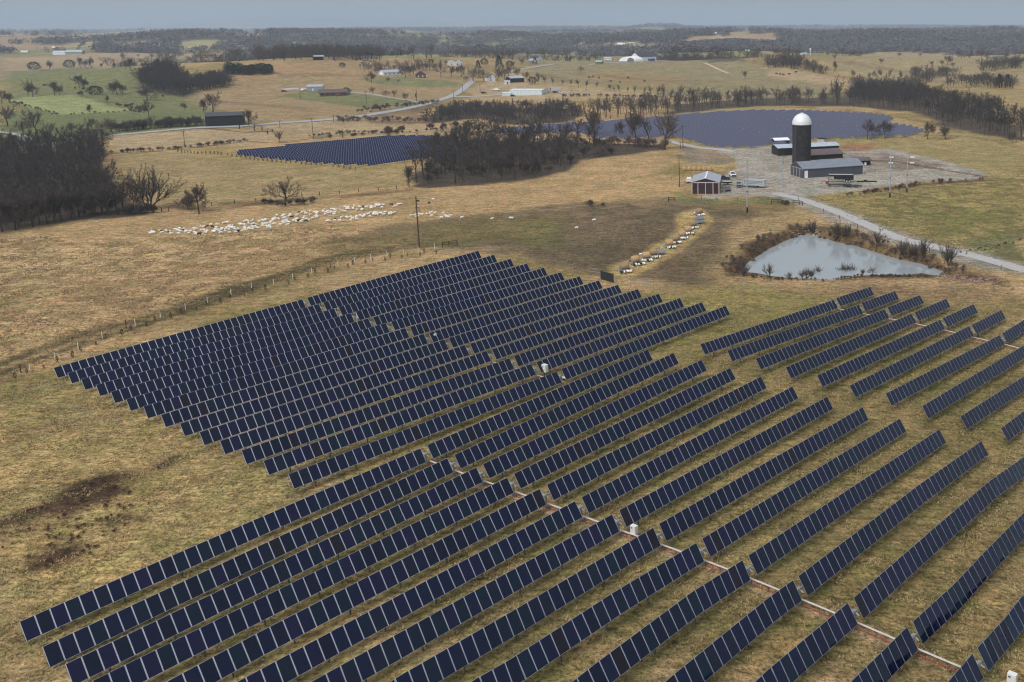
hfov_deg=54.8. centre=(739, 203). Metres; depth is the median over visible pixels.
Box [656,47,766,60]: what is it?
woodland
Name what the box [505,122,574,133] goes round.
solar tracker
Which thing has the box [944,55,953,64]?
bare tree
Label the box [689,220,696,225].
hay bale
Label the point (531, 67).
country road
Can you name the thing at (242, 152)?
solar tracker
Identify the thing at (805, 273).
bare shrub
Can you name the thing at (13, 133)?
farm lane
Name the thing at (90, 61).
bare tree
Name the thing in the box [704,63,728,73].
farm track
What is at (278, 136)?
bare tree
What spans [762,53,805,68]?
woodland
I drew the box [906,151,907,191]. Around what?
utility pole
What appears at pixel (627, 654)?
solar tracker
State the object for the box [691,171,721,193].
barn
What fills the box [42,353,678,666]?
solar tracker
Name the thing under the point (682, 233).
hay bale
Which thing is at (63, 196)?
bare tree
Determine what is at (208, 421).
solar tracker
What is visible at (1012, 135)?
bare tree
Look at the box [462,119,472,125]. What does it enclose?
bare shrub
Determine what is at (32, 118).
bare tree
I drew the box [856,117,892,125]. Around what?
solar tracker
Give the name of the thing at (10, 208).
bare tree
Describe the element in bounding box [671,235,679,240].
hay bale
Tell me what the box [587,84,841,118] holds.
woodland
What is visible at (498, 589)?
solar tracker
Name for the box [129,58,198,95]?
woodland
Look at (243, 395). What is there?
solar tracker
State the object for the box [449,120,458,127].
bare shrub
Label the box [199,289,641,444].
solar tracker
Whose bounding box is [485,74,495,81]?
house
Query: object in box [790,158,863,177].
machine shed
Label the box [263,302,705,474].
solar tracker
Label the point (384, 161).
solar tracker
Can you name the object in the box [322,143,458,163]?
solar tracker
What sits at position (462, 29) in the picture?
woodland
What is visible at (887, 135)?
solar tracker
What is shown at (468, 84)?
country road
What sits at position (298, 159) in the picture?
solar tracker
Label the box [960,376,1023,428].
solar tracker
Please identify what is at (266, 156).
solar tracker
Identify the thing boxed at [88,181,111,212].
bare tree
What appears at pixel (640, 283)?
rail fence
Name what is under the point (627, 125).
solar tracker
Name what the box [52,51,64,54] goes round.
dairy barn
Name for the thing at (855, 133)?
solar tracker
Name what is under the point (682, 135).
solar tracker
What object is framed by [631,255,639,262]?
hay bale
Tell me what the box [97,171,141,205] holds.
bare tree
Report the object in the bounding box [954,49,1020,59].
woodland
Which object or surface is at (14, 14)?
sky
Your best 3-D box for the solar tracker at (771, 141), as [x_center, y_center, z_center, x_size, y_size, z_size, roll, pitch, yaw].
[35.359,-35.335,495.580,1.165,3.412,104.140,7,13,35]
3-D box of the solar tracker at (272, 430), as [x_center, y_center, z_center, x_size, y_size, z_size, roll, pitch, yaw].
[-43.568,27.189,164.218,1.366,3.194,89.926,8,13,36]
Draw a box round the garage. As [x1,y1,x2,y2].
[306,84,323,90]
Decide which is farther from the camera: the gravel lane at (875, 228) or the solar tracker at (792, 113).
the solar tracker at (792, 113)
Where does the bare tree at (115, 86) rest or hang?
on the ground at (540, 216)
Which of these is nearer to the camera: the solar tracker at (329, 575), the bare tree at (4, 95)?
the solar tracker at (329, 575)
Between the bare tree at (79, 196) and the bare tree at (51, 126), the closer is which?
the bare tree at (79, 196)
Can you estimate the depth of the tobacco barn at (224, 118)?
555.36 m
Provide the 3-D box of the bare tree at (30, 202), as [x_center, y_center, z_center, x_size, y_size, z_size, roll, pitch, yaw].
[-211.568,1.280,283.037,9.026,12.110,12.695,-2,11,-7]
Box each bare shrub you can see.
[382,126,393,134]
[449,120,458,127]
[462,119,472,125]
[584,199,593,206]
[734,263,740,272]
[739,262,751,275]
[763,262,774,276]
[803,267,814,277]
[841,262,850,270]
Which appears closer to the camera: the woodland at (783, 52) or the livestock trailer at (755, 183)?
the livestock trailer at (755, 183)
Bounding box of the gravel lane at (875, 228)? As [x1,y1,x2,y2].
[770,192,1023,272]
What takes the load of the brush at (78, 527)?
on the ground at (540, 216)
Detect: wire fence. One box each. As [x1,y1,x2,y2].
[161,185,396,211]
[463,243,599,271]
[613,275,1021,299]
[701,196,1021,270]
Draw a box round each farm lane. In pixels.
[0,131,31,139]
[669,141,734,151]
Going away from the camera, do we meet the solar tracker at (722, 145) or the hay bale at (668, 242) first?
the hay bale at (668, 242)
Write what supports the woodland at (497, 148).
on the ground at (540, 216)
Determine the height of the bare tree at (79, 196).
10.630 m
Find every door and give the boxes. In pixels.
[698,183,704,193]
[706,183,712,193]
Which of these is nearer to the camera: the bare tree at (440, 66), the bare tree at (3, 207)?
the bare tree at (3, 207)
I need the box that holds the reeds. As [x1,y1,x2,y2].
[742,273,932,280]
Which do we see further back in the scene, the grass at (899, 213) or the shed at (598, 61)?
the shed at (598, 61)
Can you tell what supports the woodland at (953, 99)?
on the ground at (540, 216)
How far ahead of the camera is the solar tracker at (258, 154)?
463.73 m
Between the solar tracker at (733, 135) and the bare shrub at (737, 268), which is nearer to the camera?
the bare shrub at (737, 268)
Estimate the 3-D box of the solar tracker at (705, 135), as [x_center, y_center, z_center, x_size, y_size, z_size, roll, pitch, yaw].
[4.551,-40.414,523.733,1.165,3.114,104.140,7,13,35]
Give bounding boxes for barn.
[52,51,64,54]
[65,50,84,54]
[204,111,254,125]
[505,76,523,82]
[619,56,642,61]
[631,52,655,60]
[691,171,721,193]
[770,142,839,155]
[811,148,844,159]
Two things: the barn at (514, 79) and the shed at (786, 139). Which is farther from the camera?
the barn at (514, 79)
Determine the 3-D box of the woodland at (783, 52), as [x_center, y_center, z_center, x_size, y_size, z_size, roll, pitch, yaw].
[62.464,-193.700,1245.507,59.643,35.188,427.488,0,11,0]
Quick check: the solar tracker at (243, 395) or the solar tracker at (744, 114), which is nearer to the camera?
the solar tracker at (243, 395)
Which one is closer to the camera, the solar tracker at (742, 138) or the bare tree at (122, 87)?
the solar tracker at (742, 138)
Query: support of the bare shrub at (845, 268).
on the ground at (540, 216)
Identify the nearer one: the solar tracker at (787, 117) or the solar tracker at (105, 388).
the solar tracker at (105, 388)
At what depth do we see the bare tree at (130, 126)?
530.56 m
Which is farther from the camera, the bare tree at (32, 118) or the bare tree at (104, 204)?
the bare tree at (32, 118)
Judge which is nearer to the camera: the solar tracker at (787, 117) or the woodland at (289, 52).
the solar tracker at (787, 117)
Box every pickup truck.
[729,171,735,176]
[736,181,741,186]
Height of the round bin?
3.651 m
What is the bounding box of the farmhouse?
[379,69,402,75]
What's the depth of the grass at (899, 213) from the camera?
297.31 m
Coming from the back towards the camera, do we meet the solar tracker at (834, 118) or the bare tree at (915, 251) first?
the solar tracker at (834, 118)
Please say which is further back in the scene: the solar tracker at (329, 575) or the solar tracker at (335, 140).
the solar tracker at (335, 140)
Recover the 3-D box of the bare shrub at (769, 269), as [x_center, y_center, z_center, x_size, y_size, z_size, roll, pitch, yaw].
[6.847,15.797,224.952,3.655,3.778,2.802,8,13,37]
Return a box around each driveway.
[283,88,306,89]
[351,92,417,101]
[450,94,501,96]
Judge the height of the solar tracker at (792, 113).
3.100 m
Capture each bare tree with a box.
[0,90,10,102]
[0,104,17,125]
[0,193,32,229]
[0,194,10,231]
[10,119,32,133]
[11,189,51,226]
[19,109,43,133]
[21,79,34,92]
[23,84,39,96]
[26,189,52,223]
[36,183,71,220]
[40,121,55,133]
[46,61,53,69]
[47,80,63,95]
[60,185,90,216]
[63,189,89,218]
[65,122,78,132]
[69,74,85,87]
[75,56,85,67]
[81,78,88,87]
[82,117,96,127]
[84,188,103,214]
[86,56,93,67]
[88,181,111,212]
[93,121,107,130]
[95,187,115,212]
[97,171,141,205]
[99,187,128,212]
[101,118,115,133]
[107,79,120,94]
[118,83,127,92]
[120,60,129,68]
[122,122,132,130]
[125,58,134,67]
[125,163,187,204]
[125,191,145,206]
[128,183,141,206]
[135,87,161,100]
[137,99,155,115]
[143,115,157,127]
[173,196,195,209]
[183,182,209,213]
[198,98,207,111]
[204,90,221,111]
[242,108,258,124]
[260,176,306,205]
[272,131,282,142]
[363,72,376,82]
[398,63,412,77]
[402,165,419,186]
[432,58,446,72]
[454,65,464,76]
[465,66,478,80]
[476,70,491,81]
[493,68,504,80]
[502,65,512,74]
[584,104,601,135]
[613,120,624,132]
[621,106,642,137]
[639,116,652,144]
[653,109,681,149]
[806,219,817,233]
[830,74,844,103]
[830,220,842,234]
[841,222,854,236]
[860,119,879,138]
[863,227,889,251]
[877,121,894,138]
[894,238,909,255]
[903,244,914,257]
[908,241,918,255]
[914,239,933,258]
[922,121,935,138]
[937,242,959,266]
[939,124,949,138]
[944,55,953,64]
[1008,130,1016,140]
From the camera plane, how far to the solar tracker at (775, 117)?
598.09 m
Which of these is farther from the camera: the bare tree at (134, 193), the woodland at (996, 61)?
the woodland at (996, 61)
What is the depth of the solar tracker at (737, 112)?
618.09 m
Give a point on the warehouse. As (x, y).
(528, 91)
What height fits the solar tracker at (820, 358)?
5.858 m
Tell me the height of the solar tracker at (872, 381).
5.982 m
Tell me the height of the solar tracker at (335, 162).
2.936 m
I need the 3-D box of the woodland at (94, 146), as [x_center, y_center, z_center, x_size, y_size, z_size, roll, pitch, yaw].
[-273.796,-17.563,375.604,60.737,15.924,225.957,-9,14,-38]
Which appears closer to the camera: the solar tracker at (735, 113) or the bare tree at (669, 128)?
the bare tree at (669, 128)
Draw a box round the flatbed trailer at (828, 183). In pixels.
[821,180,851,186]
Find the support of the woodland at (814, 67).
on the ground at (540, 216)
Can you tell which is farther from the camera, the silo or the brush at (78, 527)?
the silo
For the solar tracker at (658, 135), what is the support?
on the ground at (540, 216)
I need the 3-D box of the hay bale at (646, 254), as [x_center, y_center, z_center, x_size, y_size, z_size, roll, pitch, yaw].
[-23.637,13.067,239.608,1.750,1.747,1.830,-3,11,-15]
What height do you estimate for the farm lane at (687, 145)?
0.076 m
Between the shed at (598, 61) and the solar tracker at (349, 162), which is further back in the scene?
the shed at (598, 61)
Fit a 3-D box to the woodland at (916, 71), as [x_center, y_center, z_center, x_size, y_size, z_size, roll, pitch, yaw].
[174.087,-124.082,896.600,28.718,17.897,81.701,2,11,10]
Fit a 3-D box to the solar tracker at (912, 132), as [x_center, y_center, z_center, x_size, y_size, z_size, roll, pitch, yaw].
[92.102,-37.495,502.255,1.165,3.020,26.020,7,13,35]
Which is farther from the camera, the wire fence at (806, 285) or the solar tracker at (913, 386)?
the wire fence at (806, 285)
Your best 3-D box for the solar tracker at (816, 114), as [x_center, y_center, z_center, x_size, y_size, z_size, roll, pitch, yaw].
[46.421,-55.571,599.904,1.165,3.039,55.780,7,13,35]
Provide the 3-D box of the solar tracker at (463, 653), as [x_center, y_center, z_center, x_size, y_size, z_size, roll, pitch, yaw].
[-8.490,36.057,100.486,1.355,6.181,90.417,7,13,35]
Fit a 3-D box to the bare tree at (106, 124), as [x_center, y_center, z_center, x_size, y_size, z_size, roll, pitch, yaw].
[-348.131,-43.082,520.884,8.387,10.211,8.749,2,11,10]
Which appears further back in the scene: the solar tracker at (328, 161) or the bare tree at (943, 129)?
the bare tree at (943, 129)
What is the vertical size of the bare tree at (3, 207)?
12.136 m
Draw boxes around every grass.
[0,225,428,372]
[810,176,1023,259]
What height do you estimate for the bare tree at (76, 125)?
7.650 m
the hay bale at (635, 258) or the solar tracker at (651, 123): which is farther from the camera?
the solar tracker at (651, 123)
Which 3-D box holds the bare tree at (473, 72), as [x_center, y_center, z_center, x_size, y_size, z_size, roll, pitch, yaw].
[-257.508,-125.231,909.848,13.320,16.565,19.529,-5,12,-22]
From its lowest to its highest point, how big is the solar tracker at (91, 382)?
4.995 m
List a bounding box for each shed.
[595,60,602,63]
[771,137,789,143]
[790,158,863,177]
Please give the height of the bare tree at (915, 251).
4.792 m
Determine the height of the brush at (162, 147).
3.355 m
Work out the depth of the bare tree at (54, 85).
735.10 m
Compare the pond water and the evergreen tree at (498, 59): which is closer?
the pond water
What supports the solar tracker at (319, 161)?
on the ground at (540, 216)
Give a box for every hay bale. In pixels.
[620,262,628,269]
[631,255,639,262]
[642,252,649,257]
[649,249,656,254]
[665,239,672,245]
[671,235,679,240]
[678,230,685,235]
[684,226,691,231]
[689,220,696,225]
[696,208,702,213]
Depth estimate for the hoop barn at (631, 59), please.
1134.66 m
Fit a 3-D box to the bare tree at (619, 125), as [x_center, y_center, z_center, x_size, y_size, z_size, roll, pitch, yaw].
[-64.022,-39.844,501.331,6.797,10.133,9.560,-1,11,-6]
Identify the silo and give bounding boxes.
[792,113,811,162]
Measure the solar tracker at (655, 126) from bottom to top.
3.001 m
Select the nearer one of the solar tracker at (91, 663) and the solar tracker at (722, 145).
the solar tracker at (91, 663)
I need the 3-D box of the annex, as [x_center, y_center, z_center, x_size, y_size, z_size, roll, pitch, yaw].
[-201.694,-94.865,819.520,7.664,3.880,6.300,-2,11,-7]
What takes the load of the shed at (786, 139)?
on the ground at (540, 216)
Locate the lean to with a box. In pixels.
[854,157,871,164]
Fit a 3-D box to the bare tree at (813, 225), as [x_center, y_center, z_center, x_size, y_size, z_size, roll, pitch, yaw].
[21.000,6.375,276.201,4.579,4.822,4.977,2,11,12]
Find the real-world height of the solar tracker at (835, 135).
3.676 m
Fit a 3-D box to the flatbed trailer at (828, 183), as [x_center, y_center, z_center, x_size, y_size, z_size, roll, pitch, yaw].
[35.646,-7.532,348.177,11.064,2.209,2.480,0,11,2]
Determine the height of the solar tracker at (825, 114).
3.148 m
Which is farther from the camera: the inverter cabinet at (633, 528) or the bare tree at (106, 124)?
the bare tree at (106, 124)
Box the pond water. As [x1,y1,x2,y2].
[742,234,942,279]
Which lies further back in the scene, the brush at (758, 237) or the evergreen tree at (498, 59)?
the evergreen tree at (498, 59)
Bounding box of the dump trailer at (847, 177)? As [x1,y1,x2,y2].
[828,173,853,182]
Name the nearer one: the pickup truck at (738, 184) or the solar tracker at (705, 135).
the pickup truck at (738, 184)
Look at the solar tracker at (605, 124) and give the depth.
553.58 m
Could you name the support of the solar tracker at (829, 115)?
on the ground at (540, 216)
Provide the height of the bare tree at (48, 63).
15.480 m
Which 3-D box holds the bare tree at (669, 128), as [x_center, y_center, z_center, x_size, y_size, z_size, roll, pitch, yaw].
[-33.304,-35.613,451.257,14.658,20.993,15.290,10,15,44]
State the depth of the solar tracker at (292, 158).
445.01 m
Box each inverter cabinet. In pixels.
[541,363,547,375]
[630,524,637,536]
[1007,670,1017,681]
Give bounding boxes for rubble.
[50,399,119,431]
[932,272,1001,285]
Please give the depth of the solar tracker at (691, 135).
524.02 m
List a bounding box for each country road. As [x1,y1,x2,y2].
[24,80,475,146]
[506,64,553,72]
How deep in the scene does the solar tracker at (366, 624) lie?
97.02 m
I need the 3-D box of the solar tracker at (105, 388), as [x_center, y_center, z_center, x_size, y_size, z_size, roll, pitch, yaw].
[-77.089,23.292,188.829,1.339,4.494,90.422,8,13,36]
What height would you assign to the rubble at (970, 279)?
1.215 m
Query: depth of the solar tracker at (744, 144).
477.77 m
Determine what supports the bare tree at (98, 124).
on the ground at (540, 216)
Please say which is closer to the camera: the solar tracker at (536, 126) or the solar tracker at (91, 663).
the solar tracker at (91, 663)
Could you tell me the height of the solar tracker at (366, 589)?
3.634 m
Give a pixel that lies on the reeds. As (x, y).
(778, 277)
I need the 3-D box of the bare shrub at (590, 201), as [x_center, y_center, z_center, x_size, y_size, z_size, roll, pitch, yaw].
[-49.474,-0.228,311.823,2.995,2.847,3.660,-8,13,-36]
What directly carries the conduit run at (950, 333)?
on the ground at (540, 216)
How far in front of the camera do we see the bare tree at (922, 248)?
242.12 m
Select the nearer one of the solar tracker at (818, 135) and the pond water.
the pond water
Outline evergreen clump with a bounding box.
[222,62,273,74]
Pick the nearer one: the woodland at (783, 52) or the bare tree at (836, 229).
the bare tree at (836, 229)
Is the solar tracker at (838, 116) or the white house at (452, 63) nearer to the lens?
the solar tracker at (838, 116)
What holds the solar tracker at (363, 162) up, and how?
on the ground at (540, 216)
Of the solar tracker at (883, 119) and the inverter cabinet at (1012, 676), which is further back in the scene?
the solar tracker at (883, 119)
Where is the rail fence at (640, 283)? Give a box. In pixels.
[630,279,653,288]
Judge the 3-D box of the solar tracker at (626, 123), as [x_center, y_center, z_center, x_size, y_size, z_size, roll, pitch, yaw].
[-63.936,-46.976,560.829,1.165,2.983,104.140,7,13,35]
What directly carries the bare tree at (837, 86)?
on the ground at (540, 216)
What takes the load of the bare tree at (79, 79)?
on the ground at (540, 216)
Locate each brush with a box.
[1,466,159,566]
[8,101,133,114]
[105,114,204,131]
[109,138,247,152]
[115,103,141,112]
[309,125,473,136]
[336,115,448,122]
[356,99,439,111]
[562,93,656,97]
[720,222,967,273]
[846,177,983,194]
[959,239,1022,253]
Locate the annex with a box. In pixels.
[502,92,510,95]
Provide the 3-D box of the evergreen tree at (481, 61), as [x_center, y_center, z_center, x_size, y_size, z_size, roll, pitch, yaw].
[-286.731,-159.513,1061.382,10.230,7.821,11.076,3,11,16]
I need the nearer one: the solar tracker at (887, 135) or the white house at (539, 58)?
the solar tracker at (887, 135)
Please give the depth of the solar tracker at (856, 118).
567.82 m
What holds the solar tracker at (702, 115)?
on the ground at (540, 216)
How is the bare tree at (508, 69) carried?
on the ground at (540, 216)
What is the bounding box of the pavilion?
[313,55,323,59]
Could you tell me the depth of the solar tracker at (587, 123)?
566.01 m
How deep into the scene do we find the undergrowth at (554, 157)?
390.78 m
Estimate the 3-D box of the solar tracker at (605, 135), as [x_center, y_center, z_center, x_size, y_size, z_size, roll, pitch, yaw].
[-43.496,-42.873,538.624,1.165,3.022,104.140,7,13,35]
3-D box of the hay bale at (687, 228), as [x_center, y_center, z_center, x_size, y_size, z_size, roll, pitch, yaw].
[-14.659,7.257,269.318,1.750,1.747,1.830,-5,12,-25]
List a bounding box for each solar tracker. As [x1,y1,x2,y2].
[19,350,652,641]
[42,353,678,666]
[54,251,481,377]
[65,360,706,681]
[68,255,496,382]
[81,259,513,389]
[92,368,735,681]
[96,264,529,395]
[111,268,546,402]
[126,272,564,410]
[143,276,582,417]
[161,280,602,426]
[167,377,766,681]
[180,285,621,435]
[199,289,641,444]
[220,294,662,453]
[237,135,415,154]
[237,387,797,681]
[238,135,404,150]
[241,298,683,463]
[243,135,423,155]
[253,135,431,156]
[259,136,435,158]
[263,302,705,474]
[268,136,443,158]
[278,137,449,160]
[285,135,390,145]
[285,139,445,161]
[288,306,729,488]
[295,143,423,161]
[305,140,458,161]
[311,397,832,681]
[312,142,450,163]
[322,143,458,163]
[333,145,450,164]
[343,148,451,165]
[356,149,448,165]
[367,152,440,165]
[390,407,867,681]
[471,419,905,681]
[497,123,554,132]
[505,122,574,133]
[514,120,603,132]
[523,119,624,132]
[534,116,658,132]
[551,116,673,133]
[569,115,686,132]
[572,430,945,681]
[575,116,693,132]
[582,116,701,133]
[591,117,706,135]
[595,117,712,135]
[598,118,718,136]
[610,119,728,136]
[619,119,736,137]
[631,119,747,137]
[648,119,761,137]
[665,118,775,136]
[665,441,987,681]
[675,112,699,115]
[677,118,786,137]
[683,119,792,138]
[688,110,725,116]
[688,121,791,139]
[694,123,791,141]
[695,110,739,116]
[698,125,791,142]
[700,287,873,356]
[703,109,754,117]
[703,123,814,144]
[708,109,764,118]
[710,124,821,145]
[714,109,774,118]
[718,125,829,147]
[719,109,784,119]
[727,291,898,362]
[729,109,794,119]
[731,125,840,147]
[739,109,803,119]
[749,110,811,119]
[749,124,855,146]
[755,457,1023,681]
[756,295,923,370]
[763,110,818,119]
[772,123,874,144]
[777,110,826,119]
[785,299,949,378]
[788,110,834,118]
[809,111,841,117]
[810,111,849,119]
[811,112,856,121]
[812,112,864,123]
[816,112,872,124]
[817,122,891,138]
[817,304,977,387]
[823,113,877,125]
[830,114,884,126]
[838,123,897,138]
[842,115,889,126]
[850,310,1005,397]
[851,513,1023,681]
[853,124,905,137]
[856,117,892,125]
[868,125,912,138]
[884,126,918,137]
[886,320,1023,406]
[901,128,923,135]
[922,345,1023,418]
[948,594,1023,681]
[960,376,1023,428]
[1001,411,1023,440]
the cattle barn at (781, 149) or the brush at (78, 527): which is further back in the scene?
the cattle barn at (781, 149)
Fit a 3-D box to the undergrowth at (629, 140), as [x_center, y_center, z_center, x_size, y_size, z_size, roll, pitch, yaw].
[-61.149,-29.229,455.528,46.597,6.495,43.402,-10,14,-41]
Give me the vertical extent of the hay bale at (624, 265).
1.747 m
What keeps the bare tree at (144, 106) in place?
on the ground at (540, 216)
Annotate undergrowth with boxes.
[0,145,118,226]
[112,202,157,214]
[261,196,316,206]
[421,136,607,183]
[578,133,670,156]
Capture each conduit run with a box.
[429,460,960,670]
[840,309,1017,349]
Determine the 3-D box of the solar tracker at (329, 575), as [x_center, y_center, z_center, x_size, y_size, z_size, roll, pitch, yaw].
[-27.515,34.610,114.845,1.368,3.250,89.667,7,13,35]
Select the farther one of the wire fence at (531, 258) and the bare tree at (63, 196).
the bare tree at (63, 196)
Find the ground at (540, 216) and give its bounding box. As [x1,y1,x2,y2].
[0,18,1023,681]
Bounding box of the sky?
[0,0,1023,29]
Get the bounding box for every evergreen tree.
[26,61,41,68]
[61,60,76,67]
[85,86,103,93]
[479,58,487,63]
[494,55,504,67]
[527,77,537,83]
[530,161,541,173]
[994,74,1002,86]
[1003,74,1010,86]
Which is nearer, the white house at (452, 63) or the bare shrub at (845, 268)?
the bare shrub at (845, 268)
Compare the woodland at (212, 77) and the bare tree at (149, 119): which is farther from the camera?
the woodland at (212, 77)
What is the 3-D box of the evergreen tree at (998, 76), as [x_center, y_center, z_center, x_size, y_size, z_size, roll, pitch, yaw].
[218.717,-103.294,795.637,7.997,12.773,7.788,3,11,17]
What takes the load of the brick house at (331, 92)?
on the ground at (540, 216)
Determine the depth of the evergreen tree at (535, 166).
379.91 m
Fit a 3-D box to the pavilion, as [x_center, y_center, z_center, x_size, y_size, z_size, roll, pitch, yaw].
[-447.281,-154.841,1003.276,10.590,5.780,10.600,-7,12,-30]
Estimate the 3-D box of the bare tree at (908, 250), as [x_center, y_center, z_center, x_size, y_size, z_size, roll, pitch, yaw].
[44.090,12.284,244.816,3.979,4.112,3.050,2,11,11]
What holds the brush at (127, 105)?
on the ground at (540, 216)
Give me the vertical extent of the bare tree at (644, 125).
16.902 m
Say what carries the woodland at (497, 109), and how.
on the ground at (540, 216)
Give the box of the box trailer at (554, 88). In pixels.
[550,87,560,90]
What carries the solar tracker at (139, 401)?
on the ground at (540, 216)
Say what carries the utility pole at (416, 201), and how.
on the ground at (540, 216)
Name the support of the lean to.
on the ground at (540, 216)
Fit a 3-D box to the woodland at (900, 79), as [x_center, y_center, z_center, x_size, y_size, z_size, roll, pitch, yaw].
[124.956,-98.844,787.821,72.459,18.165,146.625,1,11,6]
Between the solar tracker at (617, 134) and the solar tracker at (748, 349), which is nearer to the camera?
the solar tracker at (748, 349)
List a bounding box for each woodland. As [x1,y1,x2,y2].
[0,22,1023,34]
[0,27,1023,60]
[0,123,128,228]
[98,48,251,67]
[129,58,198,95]
[189,69,236,90]
[249,43,433,60]
[359,58,432,72]
[401,115,603,182]
[420,96,588,123]
[437,47,605,60]
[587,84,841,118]
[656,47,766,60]
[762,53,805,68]
[770,48,801,57]
[802,61,831,73]
[825,48,862,57]
[845,79,1023,140]
[847,74,930,95]
[909,64,937,81]
[935,65,962,76]
[941,70,1018,88]
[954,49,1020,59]
[976,54,1023,70]
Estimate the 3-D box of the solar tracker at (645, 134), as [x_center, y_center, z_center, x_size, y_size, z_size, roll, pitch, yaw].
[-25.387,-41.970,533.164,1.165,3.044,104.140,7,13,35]
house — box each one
[318,88,345,96]
[415,71,426,77]
[447,60,457,65]
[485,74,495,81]
[530,55,542,61]
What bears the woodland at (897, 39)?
on the ground at (540, 216)
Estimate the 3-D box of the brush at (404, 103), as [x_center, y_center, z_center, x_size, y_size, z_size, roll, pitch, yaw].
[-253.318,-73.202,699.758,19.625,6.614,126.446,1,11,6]
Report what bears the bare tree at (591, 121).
on the ground at (540, 216)
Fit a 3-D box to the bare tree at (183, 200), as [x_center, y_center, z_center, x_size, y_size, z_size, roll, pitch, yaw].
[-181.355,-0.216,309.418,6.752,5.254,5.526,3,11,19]
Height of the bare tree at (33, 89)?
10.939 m
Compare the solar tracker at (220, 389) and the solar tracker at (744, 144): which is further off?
the solar tracker at (744, 144)
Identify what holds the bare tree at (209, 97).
on the ground at (540, 216)
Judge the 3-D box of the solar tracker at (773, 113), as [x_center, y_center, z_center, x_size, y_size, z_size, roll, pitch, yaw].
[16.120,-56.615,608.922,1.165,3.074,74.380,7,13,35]
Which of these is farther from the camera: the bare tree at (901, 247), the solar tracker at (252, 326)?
the bare tree at (901, 247)
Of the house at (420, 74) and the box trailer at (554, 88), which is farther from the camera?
the house at (420, 74)
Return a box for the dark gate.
[600,270,613,282]
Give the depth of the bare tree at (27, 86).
730.95 m
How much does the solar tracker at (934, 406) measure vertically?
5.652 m
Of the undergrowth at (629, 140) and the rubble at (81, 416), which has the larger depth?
the undergrowth at (629, 140)
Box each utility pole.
[415,196,419,247]
[746,159,747,211]
[889,146,891,196]
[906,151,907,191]
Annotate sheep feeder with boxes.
[657,248,665,254]
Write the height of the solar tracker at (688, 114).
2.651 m
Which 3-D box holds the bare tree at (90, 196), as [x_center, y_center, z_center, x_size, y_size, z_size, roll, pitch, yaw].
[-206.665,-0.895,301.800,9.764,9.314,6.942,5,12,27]
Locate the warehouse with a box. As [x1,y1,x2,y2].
[510,89,547,94]
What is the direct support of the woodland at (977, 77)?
on the ground at (540, 216)
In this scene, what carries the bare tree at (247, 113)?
on the ground at (540, 216)
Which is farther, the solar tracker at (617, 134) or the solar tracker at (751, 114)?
the solar tracker at (751, 114)
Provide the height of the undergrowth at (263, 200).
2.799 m
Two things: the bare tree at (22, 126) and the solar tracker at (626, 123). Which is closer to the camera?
the bare tree at (22, 126)
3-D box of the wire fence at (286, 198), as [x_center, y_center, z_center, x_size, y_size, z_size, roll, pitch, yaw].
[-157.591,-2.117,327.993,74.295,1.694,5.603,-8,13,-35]
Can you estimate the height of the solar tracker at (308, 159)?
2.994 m
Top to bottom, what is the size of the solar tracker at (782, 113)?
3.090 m
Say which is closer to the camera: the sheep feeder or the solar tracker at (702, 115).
the sheep feeder
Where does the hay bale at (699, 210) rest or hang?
on the sheep feeder
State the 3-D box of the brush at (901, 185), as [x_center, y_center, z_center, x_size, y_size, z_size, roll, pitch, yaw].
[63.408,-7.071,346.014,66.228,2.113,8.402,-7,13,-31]
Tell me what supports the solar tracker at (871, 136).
on the ground at (540, 216)
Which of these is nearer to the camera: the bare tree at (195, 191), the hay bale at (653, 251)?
the hay bale at (653, 251)
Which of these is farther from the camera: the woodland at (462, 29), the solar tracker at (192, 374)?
the woodland at (462, 29)
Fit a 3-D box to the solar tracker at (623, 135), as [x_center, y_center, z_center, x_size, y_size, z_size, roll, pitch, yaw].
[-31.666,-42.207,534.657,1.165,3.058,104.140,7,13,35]
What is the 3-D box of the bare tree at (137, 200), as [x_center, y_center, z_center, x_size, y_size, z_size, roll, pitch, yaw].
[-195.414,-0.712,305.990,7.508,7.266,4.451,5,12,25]
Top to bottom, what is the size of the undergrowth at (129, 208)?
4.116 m
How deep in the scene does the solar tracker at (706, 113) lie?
617.93 m
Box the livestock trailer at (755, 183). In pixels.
[742,178,765,187]
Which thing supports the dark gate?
on the ground at (540, 216)
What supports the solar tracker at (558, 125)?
on the ground at (540, 216)
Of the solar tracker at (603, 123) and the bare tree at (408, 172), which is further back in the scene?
the solar tracker at (603, 123)
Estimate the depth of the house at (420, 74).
910.78 m
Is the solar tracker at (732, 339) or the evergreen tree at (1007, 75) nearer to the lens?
the solar tracker at (732, 339)
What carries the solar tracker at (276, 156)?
on the ground at (540, 216)
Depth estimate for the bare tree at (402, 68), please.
902.65 m
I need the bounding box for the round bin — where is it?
[817,137,826,141]

